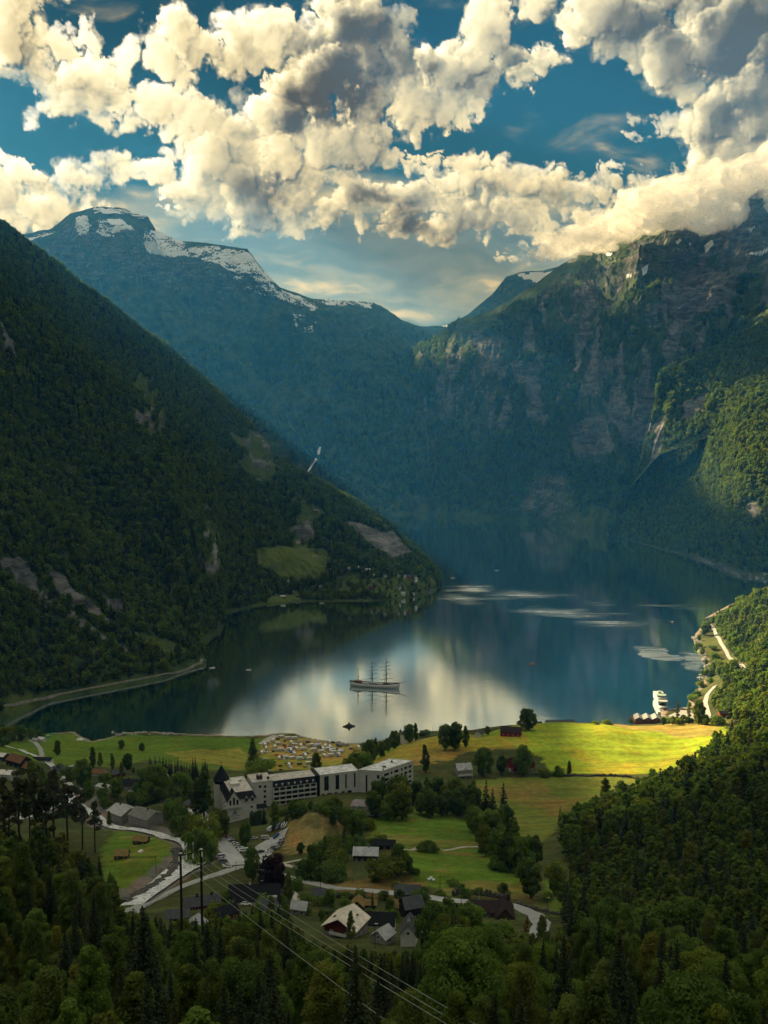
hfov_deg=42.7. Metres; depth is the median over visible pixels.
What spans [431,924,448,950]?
broadleaf tree
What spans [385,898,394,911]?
broadleaf tree
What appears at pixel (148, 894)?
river
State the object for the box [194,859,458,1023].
power line
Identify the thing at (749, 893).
birch tree
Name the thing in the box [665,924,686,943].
birch tree
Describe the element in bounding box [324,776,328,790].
tall window
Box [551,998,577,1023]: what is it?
birch tree
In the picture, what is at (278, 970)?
birch tree
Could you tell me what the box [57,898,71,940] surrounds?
broadleaf tree
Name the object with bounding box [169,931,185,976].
broadleaf tree
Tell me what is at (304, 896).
bush
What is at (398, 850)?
broadleaf tree
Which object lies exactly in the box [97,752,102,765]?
birch tree
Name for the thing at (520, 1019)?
spruce tree
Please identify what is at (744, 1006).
broadleaf tree
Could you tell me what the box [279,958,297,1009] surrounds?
birch tree
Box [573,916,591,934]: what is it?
broadleaf tree
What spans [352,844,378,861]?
grey roofed house
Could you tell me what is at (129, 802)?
broadleaf tree
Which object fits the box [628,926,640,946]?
birch tree
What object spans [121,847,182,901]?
river bank
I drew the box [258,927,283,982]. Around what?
birch tree
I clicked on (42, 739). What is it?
shore hut
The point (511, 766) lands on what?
red barn
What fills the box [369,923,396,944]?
grey outbuilding
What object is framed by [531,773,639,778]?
field wall
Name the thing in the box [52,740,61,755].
birch tree
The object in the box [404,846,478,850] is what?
path
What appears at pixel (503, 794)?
spruce tree
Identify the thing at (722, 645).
road
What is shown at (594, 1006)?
birch tree
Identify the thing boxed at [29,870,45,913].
birch tree
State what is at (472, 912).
broadleaf tree
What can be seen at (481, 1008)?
birch tree
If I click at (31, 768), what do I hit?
broadleaf tree
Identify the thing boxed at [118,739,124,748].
broadleaf tree
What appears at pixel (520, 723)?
birch tree
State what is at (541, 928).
birch tree
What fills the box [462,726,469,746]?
broadleaf tree
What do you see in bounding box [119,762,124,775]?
broadleaf tree
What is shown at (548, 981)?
broadleaf tree
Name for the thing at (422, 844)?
bush
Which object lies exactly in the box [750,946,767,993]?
broadleaf tree
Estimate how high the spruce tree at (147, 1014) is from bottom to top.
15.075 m
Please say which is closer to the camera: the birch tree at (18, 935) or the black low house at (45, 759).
the birch tree at (18, 935)
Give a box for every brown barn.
[5,753,31,768]
[21,762,39,772]
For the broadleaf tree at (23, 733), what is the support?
on the ground
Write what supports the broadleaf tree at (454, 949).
on the ground
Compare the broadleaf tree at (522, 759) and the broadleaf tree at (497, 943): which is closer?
the broadleaf tree at (497, 943)
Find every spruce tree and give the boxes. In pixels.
[22,878,33,933]
[42,869,58,930]
[57,930,75,980]
[67,907,82,959]
[69,886,81,927]
[70,892,91,943]
[71,889,89,936]
[85,888,104,951]
[96,858,107,886]
[112,967,124,1012]
[120,905,171,1023]
[120,934,138,1020]
[124,912,136,971]
[125,923,130,936]
[137,969,161,1023]
[144,915,166,1009]
[154,915,164,963]
[164,968,179,1022]
[188,936,204,995]
[190,757,195,779]
[192,918,208,977]
[194,757,198,778]
[200,922,206,950]
[203,921,213,966]
[213,920,218,942]
[214,929,227,965]
[216,979,232,1023]
[230,983,249,1023]
[247,973,261,1023]
[250,951,290,1023]
[252,907,265,948]
[254,939,266,978]
[255,994,268,1023]
[260,973,284,1023]
[261,806,267,824]
[268,912,280,961]
[279,926,294,985]
[284,1010,292,1023]
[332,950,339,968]
[336,945,374,1023]
[342,943,361,996]
[364,953,391,1022]
[368,954,394,1022]
[369,891,374,909]
[370,976,388,1023]
[371,1008,381,1023]
[387,958,396,988]
[390,968,399,1009]
[397,952,407,993]
[404,951,417,990]
[414,962,423,1000]
[450,915,457,967]
[479,780,490,810]
[487,788,497,822]
[488,993,502,1023]
[498,782,507,808]
[511,996,529,1023]
[537,940,549,1003]
[544,936,577,1022]
[552,944,559,973]
[567,936,579,981]
[568,883,590,938]
[569,965,577,997]
[594,917,605,962]
[603,930,637,1021]
[607,978,627,1023]
[622,991,637,1023]
[627,918,633,939]
[630,863,642,891]
[631,951,642,1016]
[638,925,644,944]
[640,912,648,935]
[642,928,669,1007]
[644,954,666,1023]
[667,938,684,979]
[667,942,672,967]
[685,921,693,944]
[691,919,697,945]
[694,851,712,898]
[717,952,734,1011]
[735,921,751,954]
[737,930,751,970]
[745,905,757,933]
[747,913,757,932]
[755,874,765,912]
[759,1004,767,1023]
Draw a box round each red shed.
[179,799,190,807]
[718,711,727,717]
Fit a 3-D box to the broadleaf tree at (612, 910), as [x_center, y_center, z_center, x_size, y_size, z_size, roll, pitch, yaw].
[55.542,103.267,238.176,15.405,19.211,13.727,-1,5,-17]
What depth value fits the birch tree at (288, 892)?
417.90 m
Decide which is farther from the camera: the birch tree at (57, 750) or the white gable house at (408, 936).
the birch tree at (57, 750)
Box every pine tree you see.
[0,776,10,839]
[0,790,23,836]
[10,769,34,841]
[21,773,47,825]
[21,782,37,836]
[33,787,55,849]
[47,768,66,839]
[55,777,77,845]
[70,789,90,849]
[87,801,102,852]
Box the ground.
[0,587,767,1019]
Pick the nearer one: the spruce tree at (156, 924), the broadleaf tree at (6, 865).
the spruce tree at (156, 924)
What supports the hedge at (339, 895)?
on the ground
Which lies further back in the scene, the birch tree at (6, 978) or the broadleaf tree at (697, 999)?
the birch tree at (6, 978)
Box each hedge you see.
[249,809,260,825]
[319,907,334,914]
[333,893,356,899]
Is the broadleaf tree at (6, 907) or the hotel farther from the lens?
the hotel
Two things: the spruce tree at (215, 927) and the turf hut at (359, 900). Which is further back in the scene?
the turf hut at (359, 900)
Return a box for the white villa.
[453,761,472,778]
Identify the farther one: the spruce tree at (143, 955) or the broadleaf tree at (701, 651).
the broadleaf tree at (701, 651)
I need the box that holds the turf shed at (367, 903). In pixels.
[365,899,376,907]
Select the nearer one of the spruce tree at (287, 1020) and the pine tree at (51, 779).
the spruce tree at (287, 1020)
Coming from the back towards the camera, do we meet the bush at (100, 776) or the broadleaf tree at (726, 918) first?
the bush at (100, 776)
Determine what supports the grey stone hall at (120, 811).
on the ground
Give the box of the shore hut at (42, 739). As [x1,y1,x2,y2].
[38,736,45,741]
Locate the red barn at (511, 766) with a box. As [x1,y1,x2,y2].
[505,756,534,773]
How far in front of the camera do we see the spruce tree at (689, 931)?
141.39 m
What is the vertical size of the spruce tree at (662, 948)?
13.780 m
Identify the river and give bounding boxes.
[5,745,74,800]
[6,801,206,904]
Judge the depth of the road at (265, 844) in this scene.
575.42 m
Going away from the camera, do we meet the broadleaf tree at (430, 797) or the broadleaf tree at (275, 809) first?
the broadleaf tree at (275, 809)
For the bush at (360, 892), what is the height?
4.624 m
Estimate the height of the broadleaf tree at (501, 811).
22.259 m
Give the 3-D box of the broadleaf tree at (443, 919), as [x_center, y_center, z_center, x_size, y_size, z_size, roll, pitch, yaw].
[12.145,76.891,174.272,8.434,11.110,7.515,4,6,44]
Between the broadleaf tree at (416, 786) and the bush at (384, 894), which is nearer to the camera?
the bush at (384, 894)
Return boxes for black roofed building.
[228,880,281,904]
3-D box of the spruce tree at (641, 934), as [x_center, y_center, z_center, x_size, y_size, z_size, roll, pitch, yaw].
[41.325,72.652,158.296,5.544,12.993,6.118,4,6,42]
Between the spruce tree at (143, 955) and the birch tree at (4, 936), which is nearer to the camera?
the spruce tree at (143, 955)
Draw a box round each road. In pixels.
[28,740,43,756]
[121,865,550,937]
[187,807,244,864]
[243,827,288,862]
[283,856,324,868]
[703,685,715,717]
[710,624,745,668]
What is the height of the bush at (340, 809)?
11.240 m
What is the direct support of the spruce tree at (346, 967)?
on the ground
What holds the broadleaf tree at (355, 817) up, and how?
on the ground
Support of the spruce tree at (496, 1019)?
on the ground
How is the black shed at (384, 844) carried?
on the ground
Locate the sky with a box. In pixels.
[0,0,767,325]
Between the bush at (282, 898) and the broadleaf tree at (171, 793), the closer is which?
the bush at (282, 898)
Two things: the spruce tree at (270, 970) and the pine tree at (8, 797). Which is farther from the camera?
the pine tree at (8, 797)
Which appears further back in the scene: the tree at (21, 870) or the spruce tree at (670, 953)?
the tree at (21, 870)
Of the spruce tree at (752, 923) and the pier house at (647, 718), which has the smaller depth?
the spruce tree at (752, 923)
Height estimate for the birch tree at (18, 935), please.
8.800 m
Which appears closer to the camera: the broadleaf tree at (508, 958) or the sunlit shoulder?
the broadleaf tree at (508, 958)
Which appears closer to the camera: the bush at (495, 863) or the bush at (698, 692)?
the bush at (495, 863)
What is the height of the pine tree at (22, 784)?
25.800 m
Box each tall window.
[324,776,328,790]
[336,775,338,788]
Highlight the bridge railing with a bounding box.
[134,869,238,911]
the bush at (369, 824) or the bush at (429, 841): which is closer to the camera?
the bush at (429, 841)
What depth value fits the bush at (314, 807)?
594.91 m
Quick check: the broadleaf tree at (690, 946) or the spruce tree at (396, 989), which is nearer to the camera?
the spruce tree at (396, 989)
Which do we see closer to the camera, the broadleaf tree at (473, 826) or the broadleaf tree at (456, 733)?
the broadleaf tree at (473, 826)
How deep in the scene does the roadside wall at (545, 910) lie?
425.01 m
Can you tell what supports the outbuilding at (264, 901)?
on the ground
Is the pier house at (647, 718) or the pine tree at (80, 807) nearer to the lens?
the pine tree at (80, 807)
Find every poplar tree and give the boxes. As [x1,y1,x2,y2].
[675,701,679,723]
[687,702,690,716]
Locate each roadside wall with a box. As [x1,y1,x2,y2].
[452,888,509,899]
[517,900,560,915]
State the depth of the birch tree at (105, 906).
164.60 m
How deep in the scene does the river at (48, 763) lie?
854.08 m
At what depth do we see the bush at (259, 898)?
390.88 m
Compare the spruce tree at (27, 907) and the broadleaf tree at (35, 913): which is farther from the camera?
the spruce tree at (27, 907)
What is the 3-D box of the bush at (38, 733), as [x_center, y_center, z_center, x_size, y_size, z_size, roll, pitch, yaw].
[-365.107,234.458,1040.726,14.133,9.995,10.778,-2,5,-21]
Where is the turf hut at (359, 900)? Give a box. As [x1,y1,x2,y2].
[351,894,365,909]
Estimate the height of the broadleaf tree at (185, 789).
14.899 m
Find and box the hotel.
[213,758,412,822]
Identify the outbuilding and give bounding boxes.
[211,902,239,918]
[259,898,280,910]
[290,899,309,915]
[312,887,326,897]
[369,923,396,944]
[389,897,398,910]
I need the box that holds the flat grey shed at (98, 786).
[95,783,110,789]
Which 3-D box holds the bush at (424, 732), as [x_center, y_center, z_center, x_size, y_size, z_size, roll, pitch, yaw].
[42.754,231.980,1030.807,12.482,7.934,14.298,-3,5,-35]
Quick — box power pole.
[177,842,202,932]
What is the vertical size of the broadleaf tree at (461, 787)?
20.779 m
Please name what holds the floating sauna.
on the water
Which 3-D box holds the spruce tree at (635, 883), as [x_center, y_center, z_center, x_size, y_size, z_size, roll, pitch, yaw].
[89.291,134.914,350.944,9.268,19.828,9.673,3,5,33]
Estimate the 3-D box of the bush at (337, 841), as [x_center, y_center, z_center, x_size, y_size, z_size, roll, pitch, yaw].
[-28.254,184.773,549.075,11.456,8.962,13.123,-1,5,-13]
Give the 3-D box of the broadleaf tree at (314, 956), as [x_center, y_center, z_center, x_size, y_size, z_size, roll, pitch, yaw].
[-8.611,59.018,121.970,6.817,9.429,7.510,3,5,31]
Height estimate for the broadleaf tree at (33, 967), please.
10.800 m
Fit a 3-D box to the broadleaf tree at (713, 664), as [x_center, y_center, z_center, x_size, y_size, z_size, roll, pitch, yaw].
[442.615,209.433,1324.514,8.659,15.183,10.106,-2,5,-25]
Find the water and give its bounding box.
[0,514,767,742]
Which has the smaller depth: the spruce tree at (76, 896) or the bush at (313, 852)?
the spruce tree at (76, 896)
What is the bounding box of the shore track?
[4,659,205,706]
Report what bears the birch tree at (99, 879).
on the ground
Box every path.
[258,735,277,744]
[284,884,301,900]
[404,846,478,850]
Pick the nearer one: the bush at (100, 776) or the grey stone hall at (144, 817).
the grey stone hall at (144, 817)
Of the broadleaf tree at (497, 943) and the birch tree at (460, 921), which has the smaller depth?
the broadleaf tree at (497, 943)
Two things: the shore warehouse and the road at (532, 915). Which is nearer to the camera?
the road at (532, 915)
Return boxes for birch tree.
[0,829,4,839]
[0,886,21,921]
[0,922,15,959]
[0,950,20,1001]
[0,984,28,1023]
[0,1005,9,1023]
[3,938,19,987]
[5,848,14,864]
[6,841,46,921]
[10,919,25,974]
[16,919,51,997]
[21,965,76,1023]
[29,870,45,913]
[39,878,49,910]
[44,842,58,867]
[44,954,62,970]
[50,914,62,947]
[51,925,63,964]
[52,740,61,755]
[54,836,65,856]
[56,924,87,964]
[57,868,90,924]
[60,860,70,872]
[64,857,74,869]
[65,980,78,997]
[67,964,88,1000]
[71,958,78,965]
[74,850,87,872]
[80,879,86,889]
[84,857,94,878]
[84,877,95,906]
[86,876,114,914]
[89,881,117,938]
[93,932,127,1009]
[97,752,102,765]
[122,918,130,935]
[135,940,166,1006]
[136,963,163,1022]
[194,957,229,1023]
[197,927,205,955]
[215,918,224,940]
[220,936,264,1015]
[223,935,241,959]
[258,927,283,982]
[262,948,283,986]
[277,921,292,955]
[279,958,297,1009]
[283,871,294,902]
[301,958,350,1023]
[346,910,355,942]
[357,978,369,1016]
[358,962,370,1015]
[386,991,404,1021]
[390,987,435,1023]
[457,916,465,930]
[472,993,493,1023]
[503,961,547,1023]
[515,942,540,985]
[516,708,527,729]
[536,914,550,941]
[549,992,576,1023]
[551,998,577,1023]
[558,942,572,973]
[566,760,571,773]
[569,970,616,1023]
[571,922,599,998]
[578,940,596,994]
[592,957,609,987]
[603,936,640,1019]
[615,918,627,932]
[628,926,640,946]
[636,931,658,1006]
[646,942,674,996]
[657,875,682,906]
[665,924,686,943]
[697,890,708,907]
[697,912,717,950]
[721,907,734,925]
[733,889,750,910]
[743,887,754,916]
[747,930,763,952]
[761,938,767,950]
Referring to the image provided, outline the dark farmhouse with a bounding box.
[469,894,514,919]
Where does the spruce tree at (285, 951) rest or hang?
on the ground
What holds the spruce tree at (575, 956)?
on the ground
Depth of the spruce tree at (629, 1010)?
94.84 m
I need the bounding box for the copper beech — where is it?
[257,852,285,888]
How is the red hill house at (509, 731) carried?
on the ground
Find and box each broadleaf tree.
[0,726,11,741]
[0,856,13,887]
[0,887,16,936]
[2,836,17,852]
[8,726,18,739]
[14,907,54,986]
[15,725,28,740]
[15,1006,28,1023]
[17,980,35,1009]
[18,958,42,992]
[26,760,38,776]
[27,728,35,737]
[39,767,45,785]
[48,873,64,912]
[52,997,86,1023]
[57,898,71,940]
[60,970,70,997]
[66,944,117,1023]
[70,758,92,786]
[82,781,92,798]
[89,747,95,767]
[96,788,106,801]
[99,797,107,808]
[101,776,107,792]
[106,810,112,824]
[109,777,123,796]
[110,753,114,769]
[114,971,155,1023]
[115,926,128,959]
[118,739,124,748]
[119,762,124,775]
[122,753,132,768]
[122,922,171,987]
[125,792,134,805]
[138,743,144,750]
[142,763,169,801]
[167,780,175,799]
[167,963,204,1023]
[168,930,203,998]
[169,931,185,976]
[180,816,186,840]
[181,816,203,851]
[182,778,188,796]
[183,769,191,779]
[189,777,202,814]
[194,770,214,816]
[200,832,206,858]
[206,841,213,864]
[210,921,254,958]
[213,809,229,837]
[218,957,266,1023]
[238,821,251,846]
[240,913,279,947]
[244,846,260,880]
[247,738,257,762]
[255,984,294,1019]
[269,801,279,826]
[283,809,288,822]
[287,800,295,818]
[287,952,310,1023]
[288,942,303,962]
[294,961,361,1023]
[295,948,338,967]
[296,842,304,854]
[304,966,345,1023]
[306,844,314,854]
[307,800,313,809]
[310,752,321,767]
[315,851,322,875]
[317,909,325,920]
[322,835,327,853]
[323,889,335,906]
[326,806,337,824]
[330,796,339,806]
[341,828,346,842]
[347,812,363,837]
[353,753,359,765]
[361,739,376,760]
[365,790,381,817]
[366,780,390,807]
[373,738,378,755]
[377,741,386,757]
[379,793,397,820]
[384,738,391,751]
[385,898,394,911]
[386,776,399,792]
[388,730,399,748]
[390,781,413,819]
[391,775,409,789]
[391,793,398,820]
[391,842,408,873]
[393,889,404,898]
[393,954,404,985]
[403,724,414,742]
[405,855,412,871]
[408,780,423,802]
[412,900,451,948]
[414,723,418,740]
[414,792,423,813]
[415,924,509,1023]
[419,788,439,817]
[420,744,430,772]
[422,927,437,951]
[423,776,429,789]
[424,780,432,808]
[427,967,504,1018]
[430,913,470,942]
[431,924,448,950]
[432,776,444,795]
[436,795,446,816]
[437,724,451,748]
[440,784,449,793]
[442,896,456,918]
[443,789,454,814]
[443,990,473,1023]
[447,776,462,793]
[448,722,464,749]
[451,789,464,815]
[455,785,465,799]
[457,900,485,927]
[461,784,483,814]
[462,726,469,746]
[463,804,478,830]
[468,808,483,839]
[470,926,505,965]
[472,746,493,775]
[474,824,491,855]
[477,808,505,843]
[484,726,490,734]
[485,829,506,865]
[496,755,507,773]
[496,832,519,870]
[496,961,517,1021]
[497,808,506,831]
[497,942,547,991]
[500,804,516,832]
[507,835,535,868]
[508,971,547,1020]
[509,819,519,836]
[512,744,533,775]
[516,856,542,897]
[521,708,537,730]
[525,834,543,862]
[532,941,568,978]
[538,973,583,1023]
[543,861,567,895]
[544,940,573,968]
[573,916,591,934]
[578,911,585,919]
[579,916,628,961]
[589,895,636,933]
[600,777,610,792]
[630,904,667,931]
[630,969,755,1023]
[636,918,641,929]
[643,901,655,909]
[644,958,685,996]
[648,768,657,774]
[653,922,667,932]
[654,927,670,940]
[655,896,705,934]
[660,717,666,724]
[667,932,709,953]
[668,895,717,936]
[670,716,675,724]
[670,946,728,982]
[685,716,690,723]
[693,700,706,721]
[696,956,750,999]
[699,647,704,653]
[701,625,707,634]
[702,714,709,724]
[705,894,721,921]
[705,1003,729,1023]
[707,904,721,925]
[709,662,715,670]
[712,925,739,969]
[719,909,734,929]
[726,992,761,1023]
[730,953,759,1000]
[731,890,746,927]
[735,930,754,943]
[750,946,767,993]
[752,955,767,1022]
[752,989,767,1021]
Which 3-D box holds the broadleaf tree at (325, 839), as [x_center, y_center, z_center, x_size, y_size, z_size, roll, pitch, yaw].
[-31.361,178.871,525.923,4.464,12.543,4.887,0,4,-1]
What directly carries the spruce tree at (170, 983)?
on the ground
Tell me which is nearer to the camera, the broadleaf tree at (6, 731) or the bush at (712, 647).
the broadleaf tree at (6, 731)
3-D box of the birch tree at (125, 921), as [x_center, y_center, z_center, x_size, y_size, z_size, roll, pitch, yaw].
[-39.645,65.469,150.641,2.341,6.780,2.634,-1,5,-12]
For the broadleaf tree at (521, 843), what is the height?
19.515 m
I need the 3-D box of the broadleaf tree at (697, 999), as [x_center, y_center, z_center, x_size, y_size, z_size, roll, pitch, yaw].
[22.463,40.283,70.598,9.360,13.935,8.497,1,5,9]
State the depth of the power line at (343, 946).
93.44 m
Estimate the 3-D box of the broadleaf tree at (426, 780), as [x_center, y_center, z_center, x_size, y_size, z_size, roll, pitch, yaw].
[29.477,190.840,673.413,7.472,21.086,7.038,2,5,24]
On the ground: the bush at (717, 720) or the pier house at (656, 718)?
the bush at (717, 720)
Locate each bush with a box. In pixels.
[0,727,10,746]
[33,729,45,736]
[38,775,47,784]
[85,793,92,799]
[98,772,112,780]
[128,788,154,805]
[131,773,156,791]
[136,767,145,776]
[156,779,177,797]
[162,797,188,819]
[169,771,192,795]
[169,812,195,837]
[182,826,218,865]
[196,812,222,841]
[204,900,223,920]
[214,890,234,904]
[242,763,268,779]
[244,757,275,769]
[255,893,274,904]
[279,808,284,816]
[280,895,287,903]
[289,800,307,816]
[290,876,304,890]
[291,857,321,881]
[297,893,311,900]
[304,907,311,915]
[306,839,330,859]
[310,895,326,906]
[312,803,323,811]
[314,857,348,883]
[317,799,334,814]
[321,913,331,926]
[324,844,348,862]
[326,832,342,849]
[335,805,356,818]
[337,810,362,826]
[339,898,349,906]
[340,891,349,898]
[341,833,367,853]
[342,756,360,768]
[349,748,373,766]
[352,806,368,819]
[354,888,365,897]
[358,818,376,830]
[365,852,406,880]
[368,832,386,844]
[368,874,381,882]
[376,890,390,900]
[386,908,401,922]
[390,880,400,888]
[409,868,419,875]
[410,889,430,904]
[415,841,427,850]
[418,729,430,735]
[421,886,428,891]
[425,840,435,845]
[427,842,439,851]
[435,889,445,895]
[445,878,458,886]
[454,883,464,890]
[457,887,473,898]
[473,887,485,895]
[481,921,502,934]
[487,854,512,870]
[490,918,517,936]
[496,882,510,894]
[538,768,551,777]
[541,892,553,900]
[551,765,565,776]
[601,719,613,724]
[660,715,671,723]
[675,717,684,724]
[687,694,698,700]
[692,690,700,695]
[693,642,702,647]
[695,680,705,686]
[695,717,707,724]
[701,666,714,676]
[705,677,712,682]
[708,645,716,649]
[709,651,720,659]
[709,715,726,725]
[714,659,724,666]
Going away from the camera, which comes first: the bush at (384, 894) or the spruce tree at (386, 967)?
the spruce tree at (386, 967)
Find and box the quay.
[667,710,693,720]
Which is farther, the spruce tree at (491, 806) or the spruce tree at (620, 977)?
the spruce tree at (491, 806)
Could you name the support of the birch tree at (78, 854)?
on the ground
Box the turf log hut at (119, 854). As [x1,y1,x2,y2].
[113,849,129,859]
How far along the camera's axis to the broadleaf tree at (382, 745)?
846.12 m
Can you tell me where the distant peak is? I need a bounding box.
[444,267,556,326]
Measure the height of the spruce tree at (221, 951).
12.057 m
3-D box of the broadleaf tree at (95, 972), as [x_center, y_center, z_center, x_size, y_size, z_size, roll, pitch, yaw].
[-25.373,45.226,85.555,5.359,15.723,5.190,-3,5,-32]
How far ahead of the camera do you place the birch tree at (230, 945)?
126.35 m
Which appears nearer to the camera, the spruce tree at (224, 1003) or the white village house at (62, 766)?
the spruce tree at (224, 1003)
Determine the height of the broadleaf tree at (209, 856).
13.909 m
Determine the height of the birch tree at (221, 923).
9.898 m
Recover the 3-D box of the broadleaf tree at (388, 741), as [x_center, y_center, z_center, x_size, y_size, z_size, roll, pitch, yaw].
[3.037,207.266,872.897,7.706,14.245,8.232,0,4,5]
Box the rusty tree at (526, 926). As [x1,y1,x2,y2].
[523,916,529,932]
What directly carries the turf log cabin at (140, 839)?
on the ground
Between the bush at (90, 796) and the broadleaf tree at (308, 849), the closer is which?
the broadleaf tree at (308, 849)
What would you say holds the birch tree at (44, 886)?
on the ground
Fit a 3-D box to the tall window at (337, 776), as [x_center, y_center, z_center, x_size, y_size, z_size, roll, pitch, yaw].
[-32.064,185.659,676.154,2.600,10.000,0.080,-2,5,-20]
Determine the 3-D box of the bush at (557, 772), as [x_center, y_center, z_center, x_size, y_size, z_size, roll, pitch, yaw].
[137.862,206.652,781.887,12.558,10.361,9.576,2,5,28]
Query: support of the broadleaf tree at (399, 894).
on the ground
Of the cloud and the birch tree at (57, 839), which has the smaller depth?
the birch tree at (57, 839)
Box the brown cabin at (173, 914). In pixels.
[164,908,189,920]
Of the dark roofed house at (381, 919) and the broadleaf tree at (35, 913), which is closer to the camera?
the broadleaf tree at (35, 913)
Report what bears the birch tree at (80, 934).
on the ground
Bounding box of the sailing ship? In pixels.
[349,662,405,688]
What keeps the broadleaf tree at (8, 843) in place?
on the ground
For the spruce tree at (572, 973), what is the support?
on the ground
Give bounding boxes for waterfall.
[308,447,320,470]
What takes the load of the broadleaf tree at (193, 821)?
on the ground
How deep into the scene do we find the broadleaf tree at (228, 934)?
132.42 m
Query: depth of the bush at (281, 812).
634.21 m
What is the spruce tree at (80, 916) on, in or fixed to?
on the ground
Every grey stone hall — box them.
[106,802,133,824]
[127,806,164,828]
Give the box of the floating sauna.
[343,722,354,727]
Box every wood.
[0,219,767,844]
[0,766,767,1023]
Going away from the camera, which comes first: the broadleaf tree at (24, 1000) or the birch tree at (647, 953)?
the broadleaf tree at (24, 1000)
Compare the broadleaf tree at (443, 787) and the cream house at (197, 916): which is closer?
the cream house at (197, 916)
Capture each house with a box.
[0,753,9,761]
[0,769,18,780]
[33,757,53,762]
[48,763,65,774]
[92,769,106,775]
[110,768,125,776]
[116,777,139,789]
[186,913,208,924]
[320,903,370,937]
[350,797,380,815]
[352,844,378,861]
[364,911,396,929]
[394,884,420,896]
[399,912,416,946]
[473,728,483,737]
[500,726,521,736]
[633,713,643,723]
[642,713,651,723]
[651,713,660,723]
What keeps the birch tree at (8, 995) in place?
on the ground
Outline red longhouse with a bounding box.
[183,890,221,909]
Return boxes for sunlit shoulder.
[607,382,767,578]
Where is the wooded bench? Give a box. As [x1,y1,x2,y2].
[630,322,767,487]
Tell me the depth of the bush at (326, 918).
341.88 m
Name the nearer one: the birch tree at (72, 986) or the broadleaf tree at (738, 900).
the birch tree at (72, 986)
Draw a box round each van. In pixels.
[216,852,225,857]
[219,859,228,862]
[238,847,247,851]
[261,835,269,839]
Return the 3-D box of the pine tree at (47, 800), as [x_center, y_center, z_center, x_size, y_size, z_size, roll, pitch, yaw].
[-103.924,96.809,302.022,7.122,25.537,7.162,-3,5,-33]
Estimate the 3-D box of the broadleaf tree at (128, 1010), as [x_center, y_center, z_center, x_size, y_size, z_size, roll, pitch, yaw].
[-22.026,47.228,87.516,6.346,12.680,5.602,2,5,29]
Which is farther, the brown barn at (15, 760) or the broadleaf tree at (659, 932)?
the brown barn at (15, 760)
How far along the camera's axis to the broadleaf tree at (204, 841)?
534.70 m
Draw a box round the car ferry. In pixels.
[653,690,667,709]
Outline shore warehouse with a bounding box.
[545,720,574,722]
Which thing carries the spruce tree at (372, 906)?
on the ground
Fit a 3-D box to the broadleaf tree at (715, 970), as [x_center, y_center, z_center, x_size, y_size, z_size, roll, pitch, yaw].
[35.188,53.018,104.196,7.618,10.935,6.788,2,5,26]
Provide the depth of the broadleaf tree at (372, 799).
625.67 m
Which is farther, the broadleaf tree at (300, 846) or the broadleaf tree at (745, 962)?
the broadleaf tree at (300, 846)
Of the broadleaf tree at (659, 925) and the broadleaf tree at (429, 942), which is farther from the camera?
the broadleaf tree at (429, 942)
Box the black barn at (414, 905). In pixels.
[398,894,424,917]
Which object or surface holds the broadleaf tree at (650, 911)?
on the ground
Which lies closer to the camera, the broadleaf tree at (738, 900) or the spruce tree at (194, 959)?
the spruce tree at (194, 959)
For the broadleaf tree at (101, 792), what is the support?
on the ground
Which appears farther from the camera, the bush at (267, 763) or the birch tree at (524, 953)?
the bush at (267, 763)
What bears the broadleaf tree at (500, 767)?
on the ground
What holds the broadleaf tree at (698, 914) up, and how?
on the ground
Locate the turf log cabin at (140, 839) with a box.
[132,835,150,844]
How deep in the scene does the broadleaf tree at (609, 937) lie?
141.69 m
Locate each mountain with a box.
[0,226,440,720]
[24,206,444,514]
[409,179,767,533]
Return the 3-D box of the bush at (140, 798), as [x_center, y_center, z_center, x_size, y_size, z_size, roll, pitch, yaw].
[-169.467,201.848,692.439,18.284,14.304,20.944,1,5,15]
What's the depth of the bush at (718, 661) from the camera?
1337.89 m
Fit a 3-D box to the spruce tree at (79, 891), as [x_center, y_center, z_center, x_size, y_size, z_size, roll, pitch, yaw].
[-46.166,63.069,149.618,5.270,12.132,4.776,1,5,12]
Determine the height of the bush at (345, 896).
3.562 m
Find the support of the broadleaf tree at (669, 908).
on the ground
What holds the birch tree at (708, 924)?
on the ground
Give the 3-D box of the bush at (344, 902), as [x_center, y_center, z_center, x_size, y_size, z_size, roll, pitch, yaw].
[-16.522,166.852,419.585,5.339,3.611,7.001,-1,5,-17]
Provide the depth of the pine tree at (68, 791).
557.52 m
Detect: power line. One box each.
[179,861,381,1017]
[187,860,445,1023]
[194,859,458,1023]
[203,857,474,1023]
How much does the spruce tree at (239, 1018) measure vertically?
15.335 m
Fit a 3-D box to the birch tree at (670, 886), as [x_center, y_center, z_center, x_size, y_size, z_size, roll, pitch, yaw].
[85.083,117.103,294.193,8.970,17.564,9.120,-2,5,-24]
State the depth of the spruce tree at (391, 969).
125.41 m
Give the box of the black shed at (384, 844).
[374,839,395,849]
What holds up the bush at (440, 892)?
on the ground
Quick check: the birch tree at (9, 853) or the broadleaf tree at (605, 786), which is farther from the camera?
the broadleaf tree at (605, 786)
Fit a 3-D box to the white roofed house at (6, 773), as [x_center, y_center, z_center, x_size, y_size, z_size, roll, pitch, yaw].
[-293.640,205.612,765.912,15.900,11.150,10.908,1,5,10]
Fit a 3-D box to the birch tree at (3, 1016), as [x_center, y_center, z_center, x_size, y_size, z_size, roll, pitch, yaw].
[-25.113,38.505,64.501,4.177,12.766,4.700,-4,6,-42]
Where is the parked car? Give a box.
[241,901,251,905]
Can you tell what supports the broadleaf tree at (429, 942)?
on the ground

